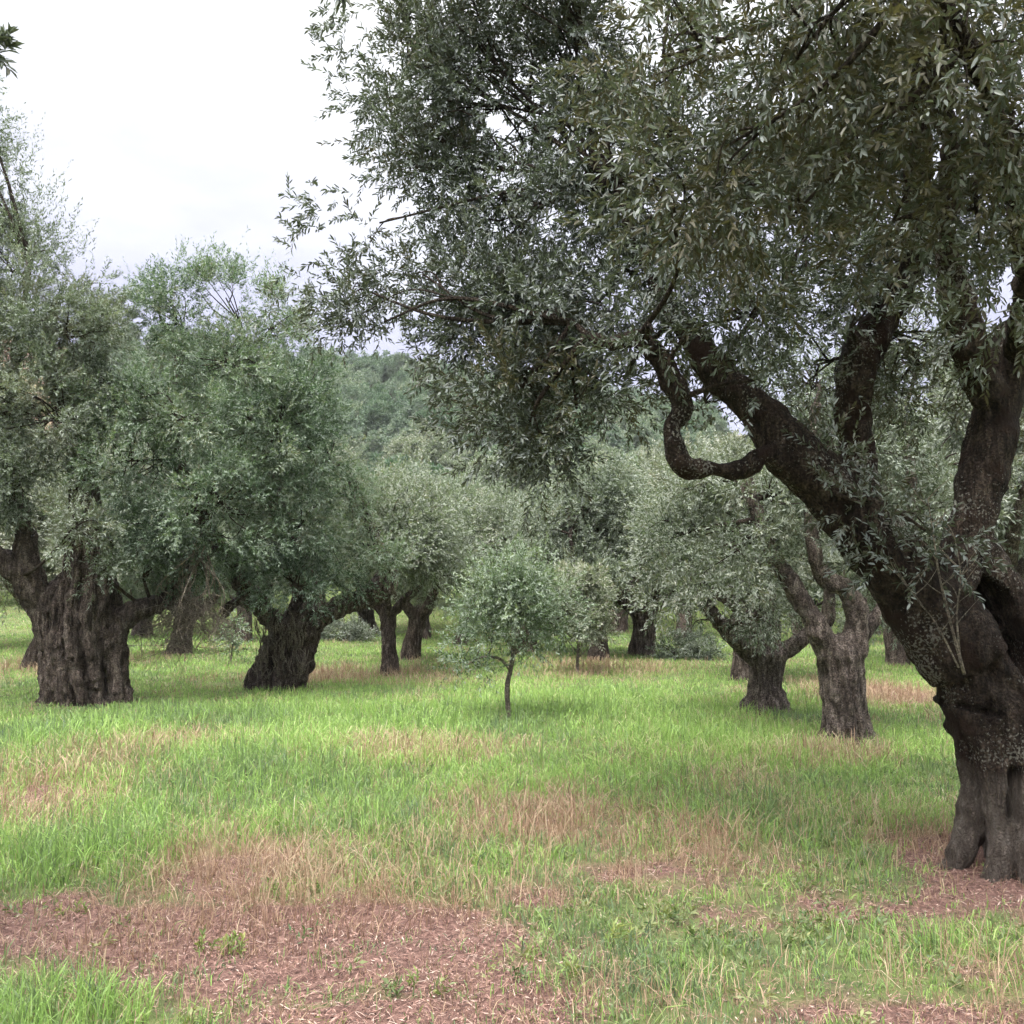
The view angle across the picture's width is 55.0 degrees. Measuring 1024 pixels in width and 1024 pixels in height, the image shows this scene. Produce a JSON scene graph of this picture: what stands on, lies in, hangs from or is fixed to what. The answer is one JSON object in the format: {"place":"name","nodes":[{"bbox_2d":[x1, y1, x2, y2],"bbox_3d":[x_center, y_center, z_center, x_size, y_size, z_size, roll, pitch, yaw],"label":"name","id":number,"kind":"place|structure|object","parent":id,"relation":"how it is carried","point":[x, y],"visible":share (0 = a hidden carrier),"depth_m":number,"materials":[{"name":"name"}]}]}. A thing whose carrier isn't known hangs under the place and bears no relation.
{"place":"outdoors","nodes":[
{"label":"outdoors","id":0,"kind":"place"},
{"bbox_2d":[0,338,1023,1023],"bbox_3d":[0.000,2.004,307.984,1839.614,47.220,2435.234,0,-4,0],"label":"ground","id":1,"kind":"structure","parent":0,"point":[352,1012],"depth_m":4.52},
{"bbox_2d":[0,22,24,78],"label":"olive tree","id":2,"kind":"object","parent":1,"relation":"on","point":[6,39],"visible":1,"depth_m":4.22,"materials":[{"name":"green plant"}]},
{"bbox_2d":[0,466,124,668],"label":"olive tree","id":3,"kind":"object","parent":1,"relation":"on","point":[31,652],"visible":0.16,"depth_m":19.32,"materials":[{"name":"green plant"}]},
{"bbox_2d":[54,898,89,916],"bbox_3d":[-2.096,1.893,4.692,0.164,0.109,0.072,2,-5,-25],"label":"weed","id":4,"kind":"object","parent":1,"relation":"on","point":[79,902],"visible":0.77,"depth_m":4.70,"materials":[{"name":"green plant"}]},
{"bbox_2d":[38,418,112,477],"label":"hillside olive tree","id":5,"kind":"object","parent":1,"relation":"on","point":[93,445],"visible":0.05,"depth_m":71.72,"materials":[{"name":"green plant"}]},
{"bbox_2d":[56,469,158,586],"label":"olive tree","id":6,"kind":"object","parent":1,"relation":"on","point":[105,500],"depth_m":29.75,"materials":[{"name":"green plant"}]},
{"bbox_2d":[108,349,144,370],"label":"hillside olive tree","id":7,"kind":"object","parent":1,"relation":"on","point":[119,354],"visible":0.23,"depth_m":123.02,"materials":[{"name":"green plant"}]},
{"bbox_2d":[0,75,255,707],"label":"old olive tree","id":8,"kind":"object","parent":1,"relation":"on","point":[84,619],"visible":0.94,"depth_m":13.11,"materials":[{"name":"green plant"}]},
{"bbox_2d":[54,443,208,636],"bbox_3d":[-11.865,0.956,33.355,6.195,6.864,5.562,0,-4,4],"label":"olive tree","id":9,"kind":"object","parent":1,"relation":"on","point":[138,626],"visible":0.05,"depth_m":32.50,"materials":[{"name":"green plant"}]},
{"bbox_2d":[115,423,151,450],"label":"hillside olive tree","id":10,"kind":"object","parent":1,"relation":"on","point":[128,433],"visible":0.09,"depth_m":82.81,"materials":[{"name":"green plant"}]},
{"bbox_2d":[114,506,257,655],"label":"olive tree","id":11,"kind":"object","parent":1,"relation":"on","point":[140,588],"visible":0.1,"depth_m":22.85,"materials":[{"name":"green plant"}]},
{"bbox_2d":[193,923,222,951],"bbox_3d":[-1.312,1.838,4.199,0.127,0.124,0.116,-2,-5,24],"label":"weed","id":12,"kind":"object","parent":1,"relation":"on","point":[201,938],"visible":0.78,"depth_m":4.21,"materials":[{"name":"green plant"}]},
{"bbox_2d":[212,609,253,664],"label":"young olive tree","id":13,"kind":"object","parent":1,"relation":"on","point":[235,639],"visible":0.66,"depth_m":20.19,"materials":[{"name":"green plant"}]},
{"bbox_2d":[218,929,248,957],"bbox_3d":[-1.171,1.827,4.161,0.158,0.133,0.105,-1,-5,16],"label":"weed","id":14,"kind":"object","parent":1,"relation":"on","point":[239,942],"visible":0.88,"depth_m":4.16,"materials":[{"name":"green plant"}]},
{"bbox_2d":[52,226,425,691],"bbox_3d":[-4.033,-0.630,14.156,4.221,7.138,4.459,-2,-5,26],"label":"old olive tree","id":15,"kind":"object","parent":1,"relation":"on","point":[289,643],"visible":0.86,"depth_m":13.78,"materials":[{"name":"green plant"}]},
{"bbox_2d":[183,465,315,641],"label":"olive tree","id":16,"kind":"object","parent":1,"relation":"on","point":[248,636],"visible":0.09,"depth_m":28.75,"materials":[{"name":"green plant"}]},
{"bbox_2d":[257,559,326,605],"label":"hillside olive tree","id":17,"kind":"object","parent":1,"relation":"on","point":[322,602],"depth_m":38.62,"materials":[{"name":"green plant"}]},
{"bbox_2d":[269,471,358,585],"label":"olive tree","id":18,"kind":"object","parent":1,"relation":"on","point":[316,521],"visible":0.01,"depth_m":30.46,"materials":[{"name":"green plant"}]},
{"bbox_2d":[299,441,358,474],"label":"hillside olive tree","id":19,"kind":"object","parent":1,"relation":"on","point":[351,453],"visible":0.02,"depth_m":60.18,"materials":[{"name":"green plant"}]},
{"bbox_2d":[327,363,356,388],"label":"hillside olive tree","id":20,"kind":"object","parent":1,"relation":"on","point":[348,374],"visible":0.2,"depth_m":133.94,"materials":[{"name":"green plant"}]},
{"bbox_2d":[326,377,363,397],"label":"hillside olive tree","id":21,"kind":"object","parent":1,"relation":"on","point":[338,382],"visible":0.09,"depth_m":116.47,"materials":[{"name":"green plant"}]},
{"bbox_2d":[332,348,358,368],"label":"hillside olive tree","id":22,"kind":"object","parent":1,"relation":"on","point":[350,354],"visible":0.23,"depth_m":150.05,"materials":[{"name":"green plant"}]},
{"bbox_2d":[327,407,367,441],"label":"hillside olive tree","id":23,"kind":"object","parent":1,"relation":"on","point":[353,421],"visible":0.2,"depth_m":95.36,"materials":[{"name":"green plant"}]},
{"bbox_2d":[317,434,378,475],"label":"hillside olive tree","id":24,"kind":"object","parent":1,"relation":"on","point":[354,447],"visible":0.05,"depth_m":73.00,"materials":[{"name":"green plant"}]},
{"bbox_2d":[320,613,380,642],"bbox_3d":[-4.793,3.537,29.003,2.232,1.275,1.782,0,-4,0],"label":"shrub","id":25,"kind":"object","parent":1,"relation":"on","point":[363,628],"visible":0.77,"depth_m":28.78,"materials":[{"name":"green plant"}]},
{"bbox_2d":[335,424,365,451],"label":"hillside olive tree","id":26,"kind":"object","parent":1,"relation":"on","point":[354,434],"visible":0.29,"depth_m":88.55,"materials":[{"name":"green plant"}]},
{"bbox_2d":[336,381,378,410],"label":"hillside olive tree","id":27,"kind":"object","parent":1,"relation":"on","point":[355,397],"visible":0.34,"depth_m":113.12,"materials":[{"name":"green plant"}]},
{"bbox_2d":[338,368,377,389],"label":"hillside olive tree","id":28,"kind":"object","parent":1,"relation":"on","point":[365,378],"visible":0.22,"depth_m":129.25,"materials":[{"name":"green plant"}]},
{"bbox_2d":[349,401,371,439],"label":"hillside olive tree","id":29,"kind":"object","parent":1,"relation":"on","point":[355,406],"visible":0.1,"depth_m":105.45,"materials":[{"name":"green plant"}]},
{"bbox_2d":[347,350,375,370],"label":"hillside olive tree","id":30,"kind":"object","parent":1,"relation":"on","point":[363,357],"visible":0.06,"depth_m":145.60,"materials":[{"name":"green plant"}]},
{"bbox_2d":[313,557,413,633],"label":"olive tree","id":31,"kind":"object","parent":1,"relation":"on","point":[367,615],"visible":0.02,"depth_m":33.54,"materials":[{"name":"green plant"}]},
{"bbox_2d":[349,357,383,380],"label":"hillside olive tree","id":32,"kind":"object","parent":1,"relation":"on","point":[366,365],"visible":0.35,"depth_m":139.42,"materials":[{"name":"green plant"}]},
{"bbox_2d":[357,367,388,390],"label":"hillside olive tree","id":33,"kind":"object","parent":1,"relation":"on","point":[376,376],"visible":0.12,"depth_m":132.28,"materials":[{"name":"green plant"}]},
{"bbox_2d":[357,382,388,400],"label":"hillside olive tree","id":34,"kind":"object","parent":1,"relation":"on","point":[377,388],"visible":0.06,"depth_m":118.28,"materials":[{"name":"green plant"}]},
{"bbox_2d":[354,428,392,464],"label":"hillside olive tree","id":35,"kind":"object","parent":1,"relation":"on","point":[370,446],"visible":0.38,"depth_m":83.26,"materials":[{"name":"green plant"}]},
{"bbox_2d":[357,397,399,444],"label":"hillside olive tree","id":36,"kind":"object","parent":1,"relation":"on","point":[379,415],"visible":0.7,"depth_m":100.28,"materials":[{"name":"green plant"}]},
{"bbox_2d":[375,356,398,383],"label":"hillside olive tree","id":37,"kind":"object","parent":1,"relation":"on","point":[388,364],"visible":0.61,"depth_m":144.64,"materials":[{"name":"green plant"}]},
{"bbox_2d":[369,389,404,417],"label":"hillside olive tree","id":38,"kind":"object","parent":1,"relation":"on","point":[385,397],"visible":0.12,"depth_m":111.14,"materials":[{"name":"green plant"}]},
{"bbox_2d":[366,451,412,478],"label":"hillside olive tree","id":39,"kind":"object","parent":1,"relation":"on","point":[372,457],"visible":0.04,"depth_m":64.34,"materials":[{"name":"green plant"}]},
{"bbox_2d":[382,379,404,401],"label":"hillside olive tree","id":40,"kind":"object","parent":1,"relation":"on","point":[395,388],"visible":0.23,"depth_m":127.68,"materials":[{"name":"green plant"}]},
{"bbox_2d":[381,366,416,390],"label":"hillside olive tree","id":41,"kind":"object","parent":1,"relation":"on","point":[400,376],"visible":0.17,"depth_m":133.66,"materials":[{"name":"green plant"}]},
{"bbox_2d":[388,351,411,374],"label":"hillside olive tree","id":42,"kind":"object","parent":1,"relation":"on","point":[399,359],"visible":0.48,"depth_m":149.38,"materials":[{"name":"green plant"}]},
{"bbox_2d":[313,452,487,675],"bbox_3d":[-2.034,0.966,17.985,3.478,4.298,3.633,3,-6,-36],"label":"olive tree","id":43,"kind":"object","parent":1,"relation":"on","point":[420,511],"visible":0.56,"depth_m":17.55,"materials":[{"name":"green plant"}]},
{"bbox_2d":[382,415,419,439],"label":"hillside olive tree","id":44,"kind":"object","parent":1,"relation":"on","point":[397,425],"visible":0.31,"depth_m":95.05,"materials":[{"name":"green plant"}]},
{"bbox_2d":[378,431,424,467],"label":"hillside olive tree","id":45,"kind":"object","parent":1,"relation":"on","point":[395,446],"visible":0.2,"depth_m":75.89,"materials":[{"name":"green plant"}]},
{"bbox_2d":[388,426,416,440],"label":"hillside olive tree","id":46,"kind":"object","parent":1,"relation":"on","point":[396,436],"visible":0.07,"depth_m":89.59,"materials":[{"name":"green plant"}]},
{"bbox_2d":[397,382,427,407],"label":"hillside olive tree","id":47,"kind":"object","parent":1,"relation":"on","point":[404,390],"visible":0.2,"depth_m":117.35,"materials":[{"name":"green plant"}]},
{"bbox_2d":[405,965,419,987],"bbox_3d":[-0.379,1.802,3.782,0.043,0.089,0.100,-2,-5,23],"label":"weed","id":48,"kind":"object","parent":1,"relation":"on","point":[409,981],"visible":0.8,"depth_m":3.78,"materials":[{"name":"green plant"}]},
{"bbox_2d":[397,393,429,427],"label":"hillside olive tree","id":49,"kind":"object","parent":1,"relation":"on","point":[408,410],"visible":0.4,"depth_m":104.70,"materials":[{"name":"green plant"}]},
{"bbox_2d":[375,455,452,483],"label":"hillside olive tree","id":50,"kind":"object","parent":1,"relation":"on","point":[432,466],"depth_m":46.91,"materials":[{"name":"green plant"}]},
{"bbox_2d":[338,466,490,659],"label":"olive tree","id":51,"kind":"object","parent":1,"relation":"on","point":[412,640],"visible":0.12,"depth_m":21.03,"materials":[{"name":"green plant"}]},
{"bbox_2d":[400,358,428,377],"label":"hillside olive tree","id":52,"kind":"object","parent":1,"relation":"on","point":[406,365],"visible":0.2,"depth_m":144.27,"materials":[{"name":"green plant"}]},
{"bbox_2d":[398,373,430,396],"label":"hillside olive tree","id":53,"kind":"object","parent":1,"relation":"on","point":[408,382],"visible":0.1,"depth_m":123.75,"materials":[{"name":"green plant"}]},
{"bbox_2d":[408,418,446,442],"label":"hillside olive tree","id":54,"kind":"object","parent":1,"relation":"on","point":[428,434],"visible":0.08,"depth_m":85.25,"materials":[{"name":"green plant"}]},
{"bbox_2d":[408,403,456,436],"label":"hillside olive tree","id":55,"kind":"object","parent":1,"relation":"on","point":[422,413],"visible":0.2,"depth_m":100.08,"materials":[{"name":"green plant"}]},
{"bbox_2d":[401,428,467,471],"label":"hillside olive tree","id":56,"kind":"object","parent":1,"relation":"on","point":[437,451],"visible":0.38,"depth_m":71.67,"materials":[{"name":"green plant"}]},
{"bbox_2d":[403,461,466,638],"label":"olive tree","id":57,"kind":"object","parent":1,"relation":"on","point":[426,631],"visible":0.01,"depth_m":30.56,"materials":[{"name":"green plant"}]},
{"bbox_2d":[450,406,490,444],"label":"hillside olive tree","id":58,"kind":"object","parent":1,"relation":"on","point":[457,416],"visible":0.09,"depth_m":99.92,"materials":[{"name":"green plant"}]},
{"bbox_2d":[453,448,492,484],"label":"hillside olive tree","id":59,"kind":"object","parent":1,"relation":"on","point":[469,453],"visible":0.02,"depth_m":64.28,"materials":[{"name":"green plant"}]},
{"bbox_2d":[457,433,500,457],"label":"hillside olive tree","id":60,"kind":"object","parent":1,"relation":"on","point":[484,442],"visible":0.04,"depth_m":83.58,"materials":[{"name":"green plant"}]},
{"bbox_2d":[429,459,529,645],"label":"olive tree","id":61,"kind":"object","parent":1,"relation":"on","point":[473,492],"visible":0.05,"depth_m":26.78,"materials":[{"name":"green plant"}]},
{"bbox_2d":[0,585,1023,1023],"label":"grass","id":62,"kind":"structure","parent":1,"relation":"on","point":[46,849],"depth_m":7.61,"materials":[{"name":"plant"}]},
{"bbox_2d":[0,605,1023,1023],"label":"dry grass","id":63,"kind":"structure","parent":1,"relation":"on","point":[888,689],"depth_m":5.69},
{"bbox_2d":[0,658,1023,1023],"bbox_3d":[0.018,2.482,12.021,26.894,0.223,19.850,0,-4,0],"label":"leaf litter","id":64,"kind":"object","parent":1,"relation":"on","point":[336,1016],"visible":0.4,"depth_m":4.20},
{"bbox_2d":[0,702,1023,1023],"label":"herbs","id":65,"kind":"object","parent":1,"relation":"on","point":[710,930],"visible":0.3,"depth_m":4.59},
{"bbox_2d":[427,527,597,719],"bbox_3d":[0.008,1.376,11.791,1.748,2.385,1.621,4,-6,-42],"label":"young olive tree","id":66,"kind":"object","parent":1,"relation":"on","point":[515,597],"visible":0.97,"depth_m":11.66,"materials":[{"name":"green plant"}]},
{"bbox_2d":[468,444,556,508],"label":"hillside olive tree","id":67,"kind":"object","parent":1,"relation":"on","point":[484,470],"visible":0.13,"depth_m":58.51,"materials":[{"name":"green plant"}]},
{"bbox_2d":[457,479,577,652],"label":"olive tree","id":68,"kind":"object","parent":1,"relation":"on","point":[492,526],"visible":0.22,"depth_m":24.47,"materials":[{"name":"green plant"}]},
{"bbox_2d":[555,952,579,982],"bbox_3d":[0.214,1.788,3.838,0.107,0.122,0.112,0,-4,0],"label":"weed","id":69,"kind":"object","parent":1,"relation":"on","point":[573,960],"visible":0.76,"depth_m":3.83,"materials":[{"name":"green plant"}]},
{"bbox_2d":[527,556,625,674],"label":"young olive tree","id":70,"kind":"object","parent":1,"relation":"on","point":[591,589],"visible":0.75,"depth_m":17.56,"materials":[{"name":"green plant"}]},
{"bbox_2d":[560,427,598,454],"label":"hillside olive tree","id":71,"kind":"object","parent":1,"relation":"on","point":[569,445],"visible":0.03,"depth_m":87.54,"materials":[{"name":"green plant"}]},
{"bbox_2d":[565,404,607,434],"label":"hillside olive tree","id":72,"kind":"object","parent":1,"relation":"on","point":[586,423],"visible":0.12,"depth_m":106.29,"materials":[{"name":"green plant"}]},
{"bbox_2d":[504,450,675,659],"bbox_3d":[1.510,0.986,21.314,3.854,4.756,4.292,2,-5,-23],"label":"olive tree","id":73,"kind":"object","parent":1,"relation":"on","point":[590,524],"visible":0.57,"depth_m":20.64,"materials":[{"name":"green plant"}]},
{"bbox_2d":[583,435,625,463],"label":"hillside olive tree","id":74,"kind":"object","parent":1,"relation":"on","point":[611,451],"visible":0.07,"depth_m":71.96,"materials":[{"name":"green plant"}]},
{"bbox_2d":[590,423,625,439],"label":"hillside olive tree","id":75,"kind":"object","parent":1,"relation":"on","point":[618,429],"visible":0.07,"depth_m":100.40,"materials":[{"name":"green plant"}]},
{"bbox_2d":[579,450,640,477],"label":"hillside olive tree","id":76,"kind":"object","parent":1,"relation":"on","point":[627,456],"visible":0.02,"depth_m":59.47,"materials":[{"name":"green plant"}]},
{"bbox_2d":[586,428,638,464],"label":"hillside olive tree","id":77,"kind":"object","parent":1,"relation":"on","point":[613,442],"visible":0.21,"depth_m":89.31,"materials":[{"name":"green plant"}]},
{"bbox_2d":[588,486,644,632],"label":"olive tree","id":78,"kind":"object","parent":1,"relation":"on","point":[622,623],"visible":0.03,"depth_m":34.45,"materials":[{"name":"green plant"}]},
{"bbox_2d":[604,917,634,945],"bbox_3d":[0.466,1.823,4.252,0.138,0.131,0.170,0,-4,0],"label":"weed","id":79,"kind":"object","parent":1,"relation":"on","point":[618,934],"visible":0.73,"depth_m":4.23,"materials":[{"name":"green plant"}]},
{"bbox_2d":[579,453,660,485],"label":"hillside olive tree","id":80,"kind":"object","parent":1,"relation":"on","point":[621,470],"visible":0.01,"depth_m":53.23,"materials":[{"name":"green plant"}]},
{"bbox_2d":[610,400,647,431],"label":"hillside olive tree","id":81,"kind":"object","parent":1,"relation":"on","point":[622,425],"visible":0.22,"depth_m":115.82,"materials":[{"name":"green plant"}]},
{"bbox_2d":[251,0,1023,883],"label":"old olive tree","id":82,"kind":"object","parent":1,"relation":"on","point":[951,608],"visible":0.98,"depth_m":5.35,"materials":[{"name":"green plant"}]},
{"bbox_2d":[618,420,663,451],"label":"hillside olive tree","id":83,"kind":"object","parent":1,"relation":"on","point":[648,431],"visible":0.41,"depth_m":94.30,"materials":[{"name":"green plant"}]},
{"bbox_2d":[623,445,661,473],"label":"hillside olive tree","id":84,"kind":"object","parent":1,"relation":"on","point":[647,455],"visible":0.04,"depth_m":77.90,"materials":[{"name":"green plant"}]},
{"bbox_2d":[634,413,660,422],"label":"hillside olive tree","id":85,"kind":"object","parent":1,"relation":"on","point":[642,418],"visible":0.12,"depth_m":110.48,"materials":[{"name":"green plant"}]},
{"bbox_2d":[632,440,664,465],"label":"hillside olive tree","id":86,"kind":"object","parent":1,"relation":"on","point":[645,449],"visible":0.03,"depth_m":82.75,"materials":[{"name":"green plant"}]},
{"bbox_2d":[591,490,717,655],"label":"olive tree","id":87,"kind":"object","parent":1,"relation":"on","point":[639,641],"visible":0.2,"depth_m":23.16,"materials":[{"name":"green plant"}]},
{"bbox_2d":[639,400,670,419],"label":"hillside olive tree","id":88,"kind":"object","parent":1,"relation":"on","point":[656,412],"visible":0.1,"depth_m":115.93,"materials":[{"name":"green plant"}]},
{"bbox_2d":[648,427,701,454],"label":"hillside olive tree","id":89,"kind":"object","parent":1,"relation":"on","point":[683,432],"visible":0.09,"depth_m":88.63,"materials":[{"name":"green plant"}]},
{"bbox_2d":[624,470,730,637],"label":"olive tree","id":90,"kind":"object","parent":1,"relation":"on","point":[683,620],"visible":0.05,"depth_m":30.65,"materials":[{"name":"green plant"}]},
{"bbox_2d":[658,416,704,433],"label":"hillside olive tree","id":91,"kind":"object","parent":1,"relation":"on","point":[689,427],"visible":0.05,"depth_m":106.17,"materials":[{"name":"green plant"}]},
{"bbox_2d":[640,624,730,660],"bbox_3d":[3.854,3.033,21.826,2.030,1.192,1.451,0,-4,0],"label":"shrub","id":92,"kind":"object","parent":1,"relation":"on","point":[699,653],"visible":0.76,"depth_m":21.72,"materials":[{"name":"green plant"}]},
{"bbox_2d":[699,403,727,426],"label":"hillside olive tree","id":93,"kind":"object","parent":1,"relation":"on","point":[710,412],"visible":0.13,"depth_m":133.05,"materials":[{"name":"green plant"}]},
{"bbox_2d":[697,413,732,437],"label":"hillside olive tree","id":94,"kind":"object","parent":1,"relation":"on","point":[720,426],"visible":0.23,"depth_m":115.61,"materials":[{"name":"green plant"}]},
{"bbox_2d":[631,423,853,681],"bbox_3d":[4.298,0.642,16.838,3.854,4.756,4.292,1,-5,-9],"label":"olive tree","id":95,"kind":"object","parent":1,"relation":"on","point":[740,667],"visible":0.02,"depth_m":16.86,"materials":[{"name":"green plant"}]},
{"bbox_2d":[614,433,873,714],"bbox_3d":[2.990,0.797,12.422,3.408,3.813,2.883,0,-4,0],"label":"olive tree","id":96,"kind":"object","parent":1,"relation":"on","point":[767,654],"visible":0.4,"depth_m":12.39,"materials":[{"name":"green plant"}]},
{"bbox_2d":[787,557,852,634],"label":"olive tree","id":97,"kind":"object","parent":1,"relation":"on","point":[794,631],"visible":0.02,"depth_m":28.83,"materials":[{"name":"green plant"}]},
{"bbox_2d":[622,285,1023,745],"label":"olive tree","id":98,"kind":"object","parent":1,"relation":"on","point":[841,657],"visible":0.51,"depth_m":9.89,"materials":[{"name":"green plant"}]},
{"bbox_2d":[815,403,1014,665],"bbox_3d":[7.779,0.411,20.115,4.858,5.747,4.651,4,-6,-39],"label":"olive tree","id":99,"kind":"object","parent":1,"relation":"on","point":[897,655],"depth_m":19.52,"materials":[{"name":"green plant"}]},
{"bbox_2d":[879,330,1023,580],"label":"olive tree","id":100,"kind":"object","parent":1,"relation":"on","point":[1012,533],"visible":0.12,"depth_m":17.63,"materials":[{"name":"green plant"}]},
{"bbox_2d":[0,0,1023,434],"label":"sky","id":101,"kind":"structure","parent":0,"point":[179,120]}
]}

